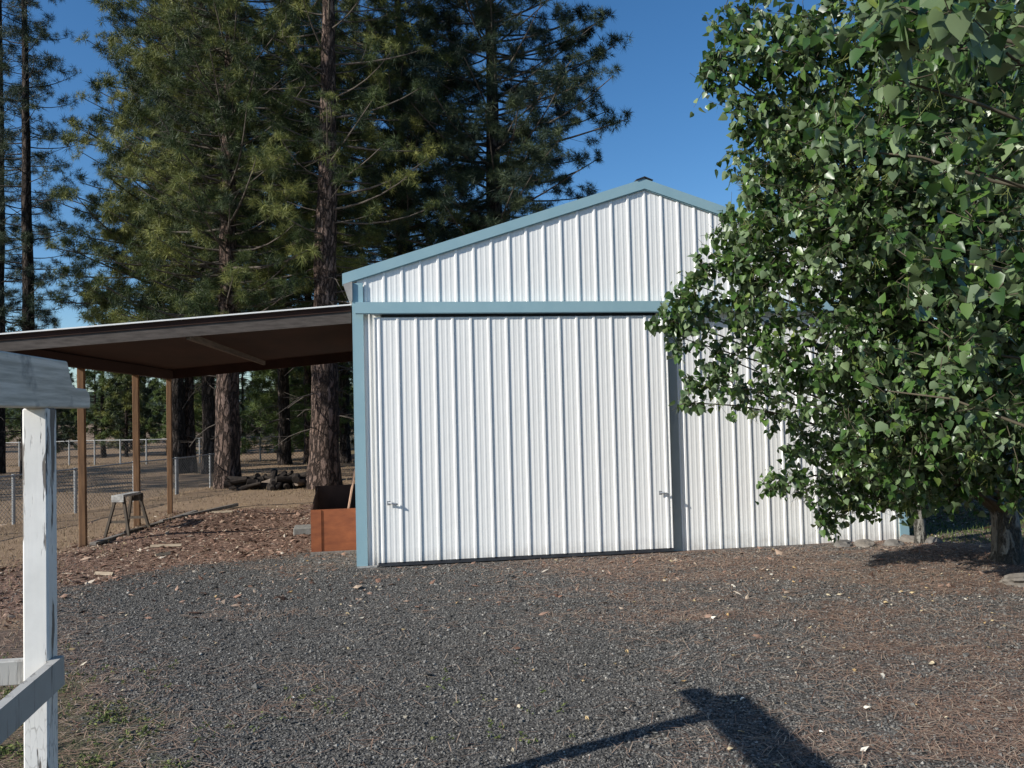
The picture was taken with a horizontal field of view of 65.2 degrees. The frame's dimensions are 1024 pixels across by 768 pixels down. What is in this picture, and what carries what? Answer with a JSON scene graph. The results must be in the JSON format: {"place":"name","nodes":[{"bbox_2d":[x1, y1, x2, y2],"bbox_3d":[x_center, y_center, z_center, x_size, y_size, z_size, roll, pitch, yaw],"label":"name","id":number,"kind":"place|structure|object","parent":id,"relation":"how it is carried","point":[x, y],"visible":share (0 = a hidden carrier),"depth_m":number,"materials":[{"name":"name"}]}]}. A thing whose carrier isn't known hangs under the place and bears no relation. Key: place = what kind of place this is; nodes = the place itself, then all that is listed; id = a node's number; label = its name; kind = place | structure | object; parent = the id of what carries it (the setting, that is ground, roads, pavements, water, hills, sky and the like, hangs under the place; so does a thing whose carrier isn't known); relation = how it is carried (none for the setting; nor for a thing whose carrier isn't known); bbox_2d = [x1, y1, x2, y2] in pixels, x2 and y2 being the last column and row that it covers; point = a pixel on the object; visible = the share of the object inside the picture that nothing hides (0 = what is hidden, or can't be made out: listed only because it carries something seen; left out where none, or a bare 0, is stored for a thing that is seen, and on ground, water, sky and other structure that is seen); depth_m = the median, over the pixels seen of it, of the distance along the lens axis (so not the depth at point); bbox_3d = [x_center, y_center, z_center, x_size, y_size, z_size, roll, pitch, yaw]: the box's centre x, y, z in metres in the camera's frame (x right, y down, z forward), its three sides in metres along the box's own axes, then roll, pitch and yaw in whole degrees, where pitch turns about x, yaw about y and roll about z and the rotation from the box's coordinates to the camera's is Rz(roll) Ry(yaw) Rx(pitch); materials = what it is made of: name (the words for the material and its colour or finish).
{"place":"outdoors","nodes":[
{"label":"outdoors","id":0,"kind":"place"},
{"bbox_2d":[0,457,354,696],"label":"dry grass","id":1,"kind":"structure","parent":0,"point":[262,467],"depth_m":18.34,"materials":[{"name":"beige plant"}]},
{"bbox_2d":[5,389,353,425],"bbox_3d":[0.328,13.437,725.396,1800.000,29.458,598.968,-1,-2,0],"label":"hills","id":2,"kind":"structure","parent":0,"point":[90,393],"depth_m":472.32,"materials":[{"name":"green plant"}]},
{"bbox_2d":[239,397,273,440],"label":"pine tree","id":3,"kind":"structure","parent":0,"point":[254,433],"depth_m":60.26,"materials":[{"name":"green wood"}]},
{"bbox_2d":[2,0,1020,391],"label":"sky","id":4,"kind":"structure","parent":0,"point":[661,143],"materials":[{"name":"blue"}]},
{"bbox_2d":[0,421,1023,767],"bbox_3d":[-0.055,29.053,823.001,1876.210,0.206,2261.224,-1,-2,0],"label":"ground","id":5,"kind":"structure","parent":0,"point":[100,515],"depth_m":6.08,"materials":[{"name":"grey gravel"}]},
{"bbox_2d":[5,411,19,441],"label":"pine tree","id":6,"kind":"object","parent":5,"relation":"on","point":[11,428],"visible":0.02,"depth_m":61.59,"materials":[{"name":"green plant"}]},
{"bbox_2d":[5,320,20,447],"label":"pine tree","id":7,"kind":"object","parent":5,"relation":"on","point":[12,413],"visible":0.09,"depth_m":39.58,"materials":[{"name":"green plant"}]},
{"bbox_2d":[0,0,62,473],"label":"pine tree","id":8,"kind":"object","parent":5,"relation":"on","point":[13,229],"visible":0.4,"depth_m":28.58,"materials":[{"name":"green plant"}]},
{"bbox_2d":[0,0,88,478],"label":"pine tree","id":9,"kind":"object","parent":5,"relation":"on","point":[29,282],"visible":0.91,"depth_m":26.09,"materials":[{"name":"green plant"}]},
{"bbox_2d":[0,351,89,767],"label":"wooden fence","id":10,"kind":"object","parent":5,"relation":"on","point":[40,390],"visible":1,"depth_m":3.01,"materials":[{"name":"white wood"}]},
{"bbox_2d":[16,373,77,455],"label":"pine tree","id":11,"kind":"object","parent":5,"relation":"on","point":[63,420],"visible":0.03,"depth_m":40.45,"materials":[{"name":"green plant"}]},
{"bbox_2d":[56,372,76,446],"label":"pine tree","id":12,"kind":"object","parent":5,"relation":"on","point":[73,381],"visible":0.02,"depth_m":50.65,"materials":[{"name":"green plant"}]},
{"bbox_2d":[56,367,77,449],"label":"pine tree","id":13,"kind":"object","parent":5,"relation":"on","point":[63,426],"visible":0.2,"depth_m":38.90,"materials":[{"name":"green plant"}]},
{"bbox_2d":[73,370,108,444],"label":"pine tree","id":14,"kind":"object","parent":5,"relation":"on","point":[93,396],"visible":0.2,"depth_m":59.95,"materials":[{"name":"green plant"}]},
{"bbox_2d":[62,289,132,456],"bbox_3d":[-20.351,-0.686,39.804,3.731,8.680,3.644,-3,-3,42],"label":"pine tree","id":15,"kind":"object","parent":5,"relation":"on","point":[100,393],"visible":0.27,"depth_m":39.58,"materials":[{"name":"green plant"}]},
{"bbox_2d":[94,571,113,574],"bbox_3d":[-4.758,2.207,9.332,0.260,0.032,0.048,-2,-2,17],"label":"split stick","id":16,"kind":"object","parent":5,"relation":"on","point":[102,573],"visible":1,"depth_m":9.32,"materials":[{"name":"brown wood"}]},
{"bbox_2d":[0,453,213,524],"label":"chain link fence","id":17,"kind":"object","parent":5,"relation":"on","point":[176,485],"visible":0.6,"depth_m":16.98,"materials":[{"name":"metal"}]},
{"bbox_2d":[98,372,151,445],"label":"pine tree","id":18,"kind":"object","parent":5,"relation":"on","point":[108,443],"visible":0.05,"depth_m":49.10,"materials":[{"name":"green plant"}]},
{"bbox_2d":[93,372,159,456],"bbox_3d":[-19.011,0.723,39.390,3.199,5.798,3.258,0,-3,-41],"label":"pine tree","id":19,"kind":"object","parent":5,"relation":"on","point":[126,380],"visible":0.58,"depth_m":38.98,"materials":[{"name":"green plant"}]},
{"bbox_2d":[103,492,150,536],"bbox_3d":[-5.953,2.010,12.395,0.415,0.631,0.640,-2,-2,4],"label":"sawhorse","id":20,"kind":"object","parent":5,"relation":"on","point":[136,496],"visible":0.91,"depth_m":12.16,"materials":[{"name":"grey wood"}]},
{"bbox_2d":[109,374,150,449],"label":"pine tree","id":21,"kind":"object","parent":5,"relation":"on","point":[143,403],"visible":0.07,"depth_m":48.68,"materials":[{"name":"green plant"}]},
{"bbox_2d":[90,510,197,545],"bbox_3d":[-5.915,2.321,13.110,0.100,0.074,3.452,-1,-2,2],"label":"weathered board","id":22,"kind":"object","parent":5,"relation":"on","point":[103,540],"visible":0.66,"depth_m":11.82,"materials":[{"name":"grey wood"}]},
{"bbox_2d":[129,377,164,444],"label":"pine tree","id":23,"kind":"object","parent":5,"relation":"on","point":[151,400],"visible":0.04,"depth_m":58.00,"materials":[{"name":"green plant"}]},
{"bbox_2d":[6,436,303,466],"bbox_3d":[-17.131,2.846,32.640,19.748,1.169,2.047,-1,-2,2],"label":"chain link fence","id":24,"kind":"object","parent":5,"relation":"on","point":[119,440],"visible":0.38,"depth_m":32.13,"materials":[{"name":"metal"}]},
{"bbox_2d":[155,551,170,555],"bbox_3d":[-4.594,2.235,10.528,0.048,0.032,0.200,-3,-2,38],"label":"split stick","id":25,"kind":"object","parent":5,"relation":"on","point":[163,553],"visible":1,"depth_m":10.52,"materials":[{"name":"brown wood"}]},
{"bbox_2d":[150,543,181,546],"bbox_3d":[-4.833,2.253,11.176,0.420,0.032,0.048,-1,-2,-6],"label":"split stick","id":26,"kind":"object","parent":5,"relation":"on","point":[159,545],"visible":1,"depth_m":11.17,"materials":[{"name":"brown wood"}]},
{"bbox_2d":[41,0,295,473],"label":"pine tree","id":27,"kind":"object","parent":5,"relation":"on","point":[92,295],"visible":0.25,"depth_m":24.84,"materials":[{"name":"green plant"}]},
{"bbox_2d":[139,376,199,454],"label":"pine tree","id":28,"kind":"object","parent":5,"relation":"on","point":[145,413],"visible":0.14,"depth_m":39.55,"materials":[{"name":"green plant"}]},
{"bbox_2d":[124,506,220,532],"bbox_3d":[-5.730,2.320,13.785,0.090,0.056,3.118,-2,-2,6],"label":"weathered board","id":29,"kind":"object","parent":5,"relation":"on","point":[140,528],"visible":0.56,"depth_m":12.66,"materials":[{"name":"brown wood"}]},
{"bbox_2d":[145,378,201,443],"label":"pine tree","id":30,"kind":"object","parent":5,"relation":"on","point":[197,411],"visible":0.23,"depth_m":37.41,"materials":[{"name":"green plant"}]},
{"bbox_2d":[0,304,352,546],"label":"lean to shelter","id":31,"kind":"object","parent":5,"relation":"on","point":[168,350],"visible":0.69,"depth_m":11.46,"materials":[{"name":"brown wood"}]},
{"bbox_2d":[161,377,201,439],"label":"pine tree","id":32,"kind":"object","parent":5,"relation":"on","point":[198,379],"visible":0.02,"depth_m":44.41,"materials":[{"name":"green plant"}]},
{"bbox_2d":[97,0,271,472],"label":"pine tree","id":33,"kind":"object","parent":5,"relation":"on","point":[189,423],"visible":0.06,"depth_m":26.32,"materials":[{"name":"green plant"}]},
{"bbox_2d":[91,0,302,473],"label":"pine tree","id":34,"kind":"object","parent":5,"relation":"on","point":[207,386],"visible":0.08,"depth_m":25.37,"materials":[{"name":"green plant"}]},
{"bbox_2d":[159,503,238,521],"bbox_3d":[-5.625,2.334,14.535,0.070,0.094,2.625,-2,-2,8],"label":"weathered board","id":35,"kind":"object","parent":5,"relation":"on","point":[215,509],"visible":0.84,"depth_m":14.65,"materials":[{"name":"grey wood"}]},
{"bbox_2d":[194,375,215,450],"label":"pine tree","id":36,"kind":"object","parent":5,"relation":"on","point":[195,403],"visible":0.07,"depth_m":38.95,"materials":[{"name":"green plant"}]},
{"bbox_2d":[211,510,231,512],"bbox_3d":[-5.059,2.225,13.950,0.340,0.032,0.048,-1,-2,-14],"label":"split stick","id":37,"kind":"object","parent":5,"relation":"on","point":[222,511],"visible":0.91,"depth_m":13.94,"materials":[{"name":"brown wood"}]},
{"bbox_2d":[86,0,359,488],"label":"pine tree","id":38,"kind":"object","parent":5,"relation":"on","point":[228,122],"visible":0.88,"depth_m":20.25,"materials":[{"name":"green plant"}]},
{"bbox_2d":[223,481,232,487],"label":"firewood log","id":39,"kind":"object","parent":5,"relation":"on","point":[227,484],"visible":0.29,"depth_m":20.13,"materials":[{"name":"brown wood"}]},
{"bbox_2d":[228,483,245,489],"bbox_3d":[-6.885,2.582,20.059,0.428,0.266,0.140,-1,-2,-12],"label":"firewood log","id":40,"kind":"object","parent":5,"relation":"on","point":[235,486],"visible":0.63,"depth_m":20.01,"materials":[{"name":"brown wood"}]},
{"bbox_2d":[233,484,254,490],"bbox_3d":[-6.642,2.585,19.909,0.613,0.318,0.136,0,-2,-30],"label":"firewood log","id":41,"kind":"object","parent":5,"relation":"on","point":[244,487],"visible":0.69,"depth_m":19.84,"materials":[{"name":"brown wood"}]},
{"bbox_2d":[227,476,254,482],"bbox_3d":[-6.798,2.402,20.063,0.675,0.200,0.158,-2,-2,4],"label":"firewood log","id":42,"kind":"object","parent":41,"relation":"on","point":[228,478],"visible":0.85,"depth_m":20.02,"materials":[{"name":"brown wood"}]},
{"bbox_2d":[245,482,260,486],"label":"firewood log","id":43,"kind":"object","parent":41,"relation":"on","point":[253,484],"visible":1,"depth_m":19.85,"materials":[{"name":"brown wood"}]},
{"bbox_2d":[239,372,271,452],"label":"pine tree","id":44,"kind":"object","parent":5,"relation":"on","point":[242,397],"visible":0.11,"depth_m":39.67,"materials":[{"name":"green plant"}]},
{"bbox_2d":[250,482,267,488],"bbox_3d":[-6.363,2.562,20.148,0.540,0.211,0.185,-1,-2,-14],"label":"firewood log","id":45,"kind":"object","parent":5,"relation":"on","point":[263,485],"visible":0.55,"depth_m":20.10,"materials":[{"name":"brown wood"}]},
{"bbox_2d":[246,478,260,486],"bbox_3d":[-6.465,2.470,20.025,0.363,0.236,0.190,-1,-2,-22],"label":"firewood log","id":46,"kind":"object","parent":45,"relation":"on","point":[250,481],"visible":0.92,"depth_m":19.95,"materials":[{"name":"brown wood"}]},
{"bbox_2d":[240,280,302,452],"bbox_3d":[-11.647,-0.998,39.460,3.806,8.855,3.718,-1,-2,-14],"label":"pine tree","id":47,"kind":"object","parent":5,"relation":"on","point":[243,384],"visible":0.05,"depth_m":39.24,"materials":[{"name":"green plant"}]},
{"bbox_2d":[240,367,303,458],"bbox_3d":[-9.630,0.279,33.024,3.902,5.820,3.686,-2,-2,26],"label":"pine tree","id":48,"kind":"object","parent":5,"relation":"on","point":[268,397],"visible":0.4,"depth_m":32.39,"materials":[{"name":"green plant"}]},
{"bbox_2d":[270,477,274,490],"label":"firewood log","id":49,"kind":"object","parent":5,"relation":"on","point":[272,487],"visible":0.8,"depth_m":19.59,"materials":[{"name":"brown wood"}]},
{"bbox_2d":[266,482,282,489],"bbox_3d":[-5.826,2.543,19.927,0.194,0.228,0.558,-3,-3,41],"label":"firewood log","id":50,"kind":"object","parent":5,"relation":"on","point":[268,487],"visible":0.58,"depth_m":19.75,"materials":[{"name":"brown wood"}]},
{"bbox_2d":[275,476,300,481],"bbox_3d":[-5.604,2.380,20.021,0.610,0.183,0.153,0,-2,-33],"label":"firewood log","id":51,"kind":"object","parent":50,"relation":"on","point":[283,478],"visible":0.69,"depth_m":19.90,"materials":[{"name":"brown wood"}]},
{"bbox_2d":[274,482,283,490],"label":"firewood log","id":52,"kind":"object","parent":5,"relation":"on","point":[278,485],"visible":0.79,"depth_m":19.74,"materials":[{"name":"brown wood"}]},
{"bbox_2d":[218,0,350,464],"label":"pine tree","id":53,"kind":"object","parent":5,"relation":"on","point":[284,456],"visible":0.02,"depth_m":29.36,"materials":[{"name":"green plant"}]},
{"bbox_2d":[282,482,289,489],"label":"firewood log","id":54,"kind":"object","parent":5,"relation":"on","point":[285,485],"visible":0.8,"depth_m":19.83,"materials":[{"name":"brown wood"}]},
{"bbox_2d":[0,642,574,767],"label":"weeds","id":55,"kind":"object","parent":5,"relation":"on","point":[92,759],"visible":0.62,"depth_m":4.69,"materials":[{"name":"green plant"}]},
{"bbox_2d":[244,3,375,462],"bbox_3d":[-8.052,-6.146,30.554,5.543,18.409,5.749,0,-2,-28],"label":"pine tree","id":56,"kind":"object","parent":5,"relation":"on","point":[307,379],"visible":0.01,"depth_m":30.24,"materials":[{"name":"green plant"}]},
{"bbox_2d":[289,377,339,442],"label":"pine tree","id":57,"kind":"object","parent":5,"relation":"on","point":[300,401],"visible":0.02,"depth_m":39.66,"materials":[{"name":"green plant"}]},
{"bbox_2d":[294,362,354,448],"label":"pine tree","id":58,"kind":"object","parent":5,"relation":"on","point":[308,417],"visible":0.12,"depth_m":29.61,"materials":[{"name":"green plant"}]},
{"bbox_2d":[311,485,355,554],"bbox_3d":[-2.380,1.820,10.860,0.650,0.800,1.013,-1,-2,-9],"label":"plywood bin","id":59,"kind":"object","parent":5,"relation":"on","point":[333,523],"visible":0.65,"depth_m":10.42,"materials":[{"name":"orange wood"}]},
{"bbox_2d":[348,469,354,507],"bbox_3d":[-2.140,1.524,10.567,0.166,0.796,0.035,-1,-2,-24],"label":"wooden stake","id":60,"kind":"object","parent":59,"relation":"in","point":[351,490],"visible":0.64,"depth_m":10.57,"materials":[{"name":"beige wood"}]},
{"bbox_2d":[227,0,449,489],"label":"pine tree","id":61,"kind":"object","parent":5,"relation":"on","point":[323,467],"visible":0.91,"depth_m":20.07,"materials":[{"name":"green plant"}]},
{"bbox_2d":[268,0,417,462],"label":"pine tree","id":62,"kind":"object","parent":5,"relation":"on","point":[345,449],"visible":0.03,"depth_m":29.67,"materials":[{"name":"green plant"}]},
{"bbox_2d":[339,362,353,431],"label":"pine tree","id":63,"kind":"object","parent":5,"relation":"on","point":[352,422],"visible":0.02,"depth_m":40.45,"materials":[{"name":"green plant"}]},
{"bbox_2d":[348,361,353,438],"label":"pine tree","id":64,"kind":"object","parent":5,"relation":"on","point":[351,433],"visible":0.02,"depth_m":45.46,"materials":[{"name":"green plant"}]},
{"bbox_2d":[286,0,510,296],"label":"pine tree","id":65,"kind":"object","parent":5,"relation":"on","point":[390,78],"visible":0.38,"depth_m":23.71,"materials":[{"name":"green plant"}]},
{"bbox_2d":[359,0,635,255],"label":"pine tree","id":66,"kind":"object","parent":5,"relation":"on","point":[488,16],"visible":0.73,"depth_m":22.67,"materials":[{"name":"green plant"}]},
{"bbox_2d":[0,522,1022,767],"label":"leaf litter","id":67,"kind":"object","parent":5,"relation":"on","point":[626,650],"visible":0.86,"depth_m":6.11,"materials":[{"name":"beige plant"}]},
{"bbox_2d":[0,530,1023,767],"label":"pine straw","id":68,"kind":"object","parent":5,"relation":"on","point":[866,673],"visible":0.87,"depth_m":5.78,"materials":[{"name":"brown plant"}]},
{"bbox_2d":[0,497,1023,660],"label":"bark mulch","id":69,"kind":"object","parent":5,"relation":"on","point":[214,540],"visible":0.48,"depth_m":10.41,"materials":[{"name":"brown wood"}]},
{"bbox_2d":[293,524,310,534],"bbox_3d":[-3.167,2.236,12.277,0.340,0.110,0.400,-1,-2,-11],"label":"concrete block","id":70,"kind":"object","parent":69,"relation":"on","point":[301,529],"depth_m":12.09,"materials":[{"name":"grey concrete"}]},
{"bbox_2d":[342,176,908,567],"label":"metal barn","id":71,"kind":"structure","parent":5,"relation":"on","point":[518,384],"depth_m":9.77,"materials":[{"name":"white metal"}]},
{"bbox_2d":[374,316,673,566],"bbox_3d":[0.181,0.642,9.667,3.600,2.926,0.103,-1,-2,-9],"label":"sliding door","id":72,"kind":"structure","parent":71,"relation":"in","point":[498,438],"depth_m":9.66,"materials":[{"name":"white metal"}]},
{"bbox_2d":[735,80,839,230],"bbox_3d":[7.648,-2.834,20.996,5.724,10.375,5.830,-2,-2,22],"label":"pine tree","id":73,"kind":"object","parent":5,"relation":"on","point":[786,104],"visible":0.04,"depth_m":20.80,"materials":[{"name":"green plant"}]},
{"bbox_2d":[644,0,1023,564],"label":"poplar tree","id":74,"kind":"object","parent":5,"relation":"on","point":[944,443],"visible":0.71,"depth_m":6.67,"materials":[{"name":"green plant"}]},
{"bbox_2d":[831,539,852,547],"bbox_3d":[4.147,2.020,10.037,0.255,0.139,0.343,-3,-2,38],"label":"rock","id":75,"kind":"object","parent":5,"relation":"on","point":[843,543],"visible":0.65,"depth_m":9.97,"materials":[{"name":"grey stone"}]},
{"bbox_2d":[853,539,874,547],"bbox_3d":[4.377,1.995,9.940,0.246,0.133,0.335,-2,-2,15],"label":"rock","id":76,"kind":"object","parent":5,"relation":"on","point":[867,543],"visible":0.73,"depth_m":9.88,"materials":[{"name":"beige stone"}]},
{"bbox_2d":[748,358,987,543],"bbox_3d":[4.096,0.388,8.645,3.329,3.205,1.412,0,-2,-34],"label":"poplar tree","id":77,"kind":"object","parent":5,"relation":"on","point":[859,498],"visible":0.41,"depth_m":8.31,"materials":[{"name":"green plant"}]},
{"bbox_2d":[883,539,904,546],"bbox_3d":[4.682,1.981,9.826,0.256,0.166,0.306,-3,-2,33],"label":"rock","id":78,"kind":"object","parent":5,"relation":"on","point":[891,542],"visible":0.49,"depth_m":9.74,"materials":[{"name":"grey stone"}]},
{"bbox_2d":[824,66,985,344],"bbox_3d":[10.140,-3.916,19.545,5.643,12.265,5.433,-3,-2,31],"label":"pine tree","id":79,"kind":"object","parent":5,"relation":"on","point":[873,87],"depth_m":19.82,"materials":[{"name":"green plant"}]},
{"bbox_2d":[900,534,913,542],"bbox_3d":[5.059,1.996,10.130,0.255,0.168,0.273,0,-2,-33],"label":"rock","id":80,"kind":"object","parent":5,"relation":"on","point":[906,538],"visible":0.47,"depth_m":10.11,"materials":[{"name":"beige stone"}]},
{"bbox_2d":[799,0,1023,437],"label":"poplar tree","id":81,"kind":"object","parent":5,"relation":"on","point":[903,36],"visible":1,"depth_m":3.87,"materials":[{"name":"green plant"}]},
{"bbox_2d":[924,537,943,543],"bbox_3d":[5.214,1.965,9.890,0.208,0.145,0.198,0,-2,-36],"label":"rock","id":82,"kind":"object","parent":5,"relation":"on","point":[930,540],"visible":0.57,"depth_m":9.84,"materials":[{"name":"grey stone"}]},
{"bbox_2d":[999,573,1023,586],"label":"rock","id":83,"kind":"object","parent":5,"relation":"on","point":[1015,579],"visible":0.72,"depth_m":7.70,"materials":[{"name":"beige stone"}]},
{"bbox_2d":[0,533,1023,767],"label":"gravel","id":84,"kind":"structure","parent":0,"point":[255,686],"depth_m":5.83,"materials":[{"name":"grey gravel"}]},
{"bbox_2d":[783,150,861,206],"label":"pine tree","id":85,"kind":"object","parent":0,"point":[809,171],"visible":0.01,"depth_m":23.68,"materials":[{"name":"green plant"}]},
{"bbox_2d":[909,498,1023,543],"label":"lawn","id":86,"kind":"structure","parent":0,"point":[964,520],"depth_m":11.28,"materials":[{"name":"green plant"}]},
{"bbox_2d":[1011,69,1023,329],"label":"pine tree","id":87,"kind":"object","parent":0,"point":[1022,215],"visible":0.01,"depth_m":15.92,"materials":[{"name":"green plant"}]},
{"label":"firewood log","id":88,"kind":"object","parent":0,"visible":0},
{"bbox_2d":[270,469,277,476],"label":"firewood log","id":89,"kind":"object","parent":88,"relation":"on","point":[274,473],"visible":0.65,"depth_m":20.89,"materials":[{"name":"brown wood"}]},
{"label":"firewood log","id":90,"kind":"object","parent":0,"visible":0},
{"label":"firewood log","id":91,"kind":"object","parent":90,"relation":"on","visible":0},
{"bbox_2d":[294,479,305,485],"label":"firewood log","id":92,"kind":"object","parent":91,"relation":"on","point":[301,482],"visible":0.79,"depth_m":19.90,"materials":[{"name":"brown wood"}]},
{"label":"firewood log","id":93,"kind":"object","parent":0,"visible":0},
{"bbox_2d":[292,473,300,482],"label":"firewood log","id":94,"kind":"object","parent":93,"relation":"on","point":[296,477],"visible":1,"depth_m":19.73,"materials":[{"name":"brown wood"}]},
{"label":"firewood log","id":95,"kind":"object","parent":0,"visible":0},
{"bbox_2d":[230,476,246,484],"bbox_3d":[-6.812,2.402,19.966,0.413,0.206,0.168,-1,-2,-6],"label":"firewood log","id":96,"kind":"object","parent":95,"relation":"on","point":[238,480],"visible":1,"depth_m":19.91,"materials":[{"name":"brown wood"}]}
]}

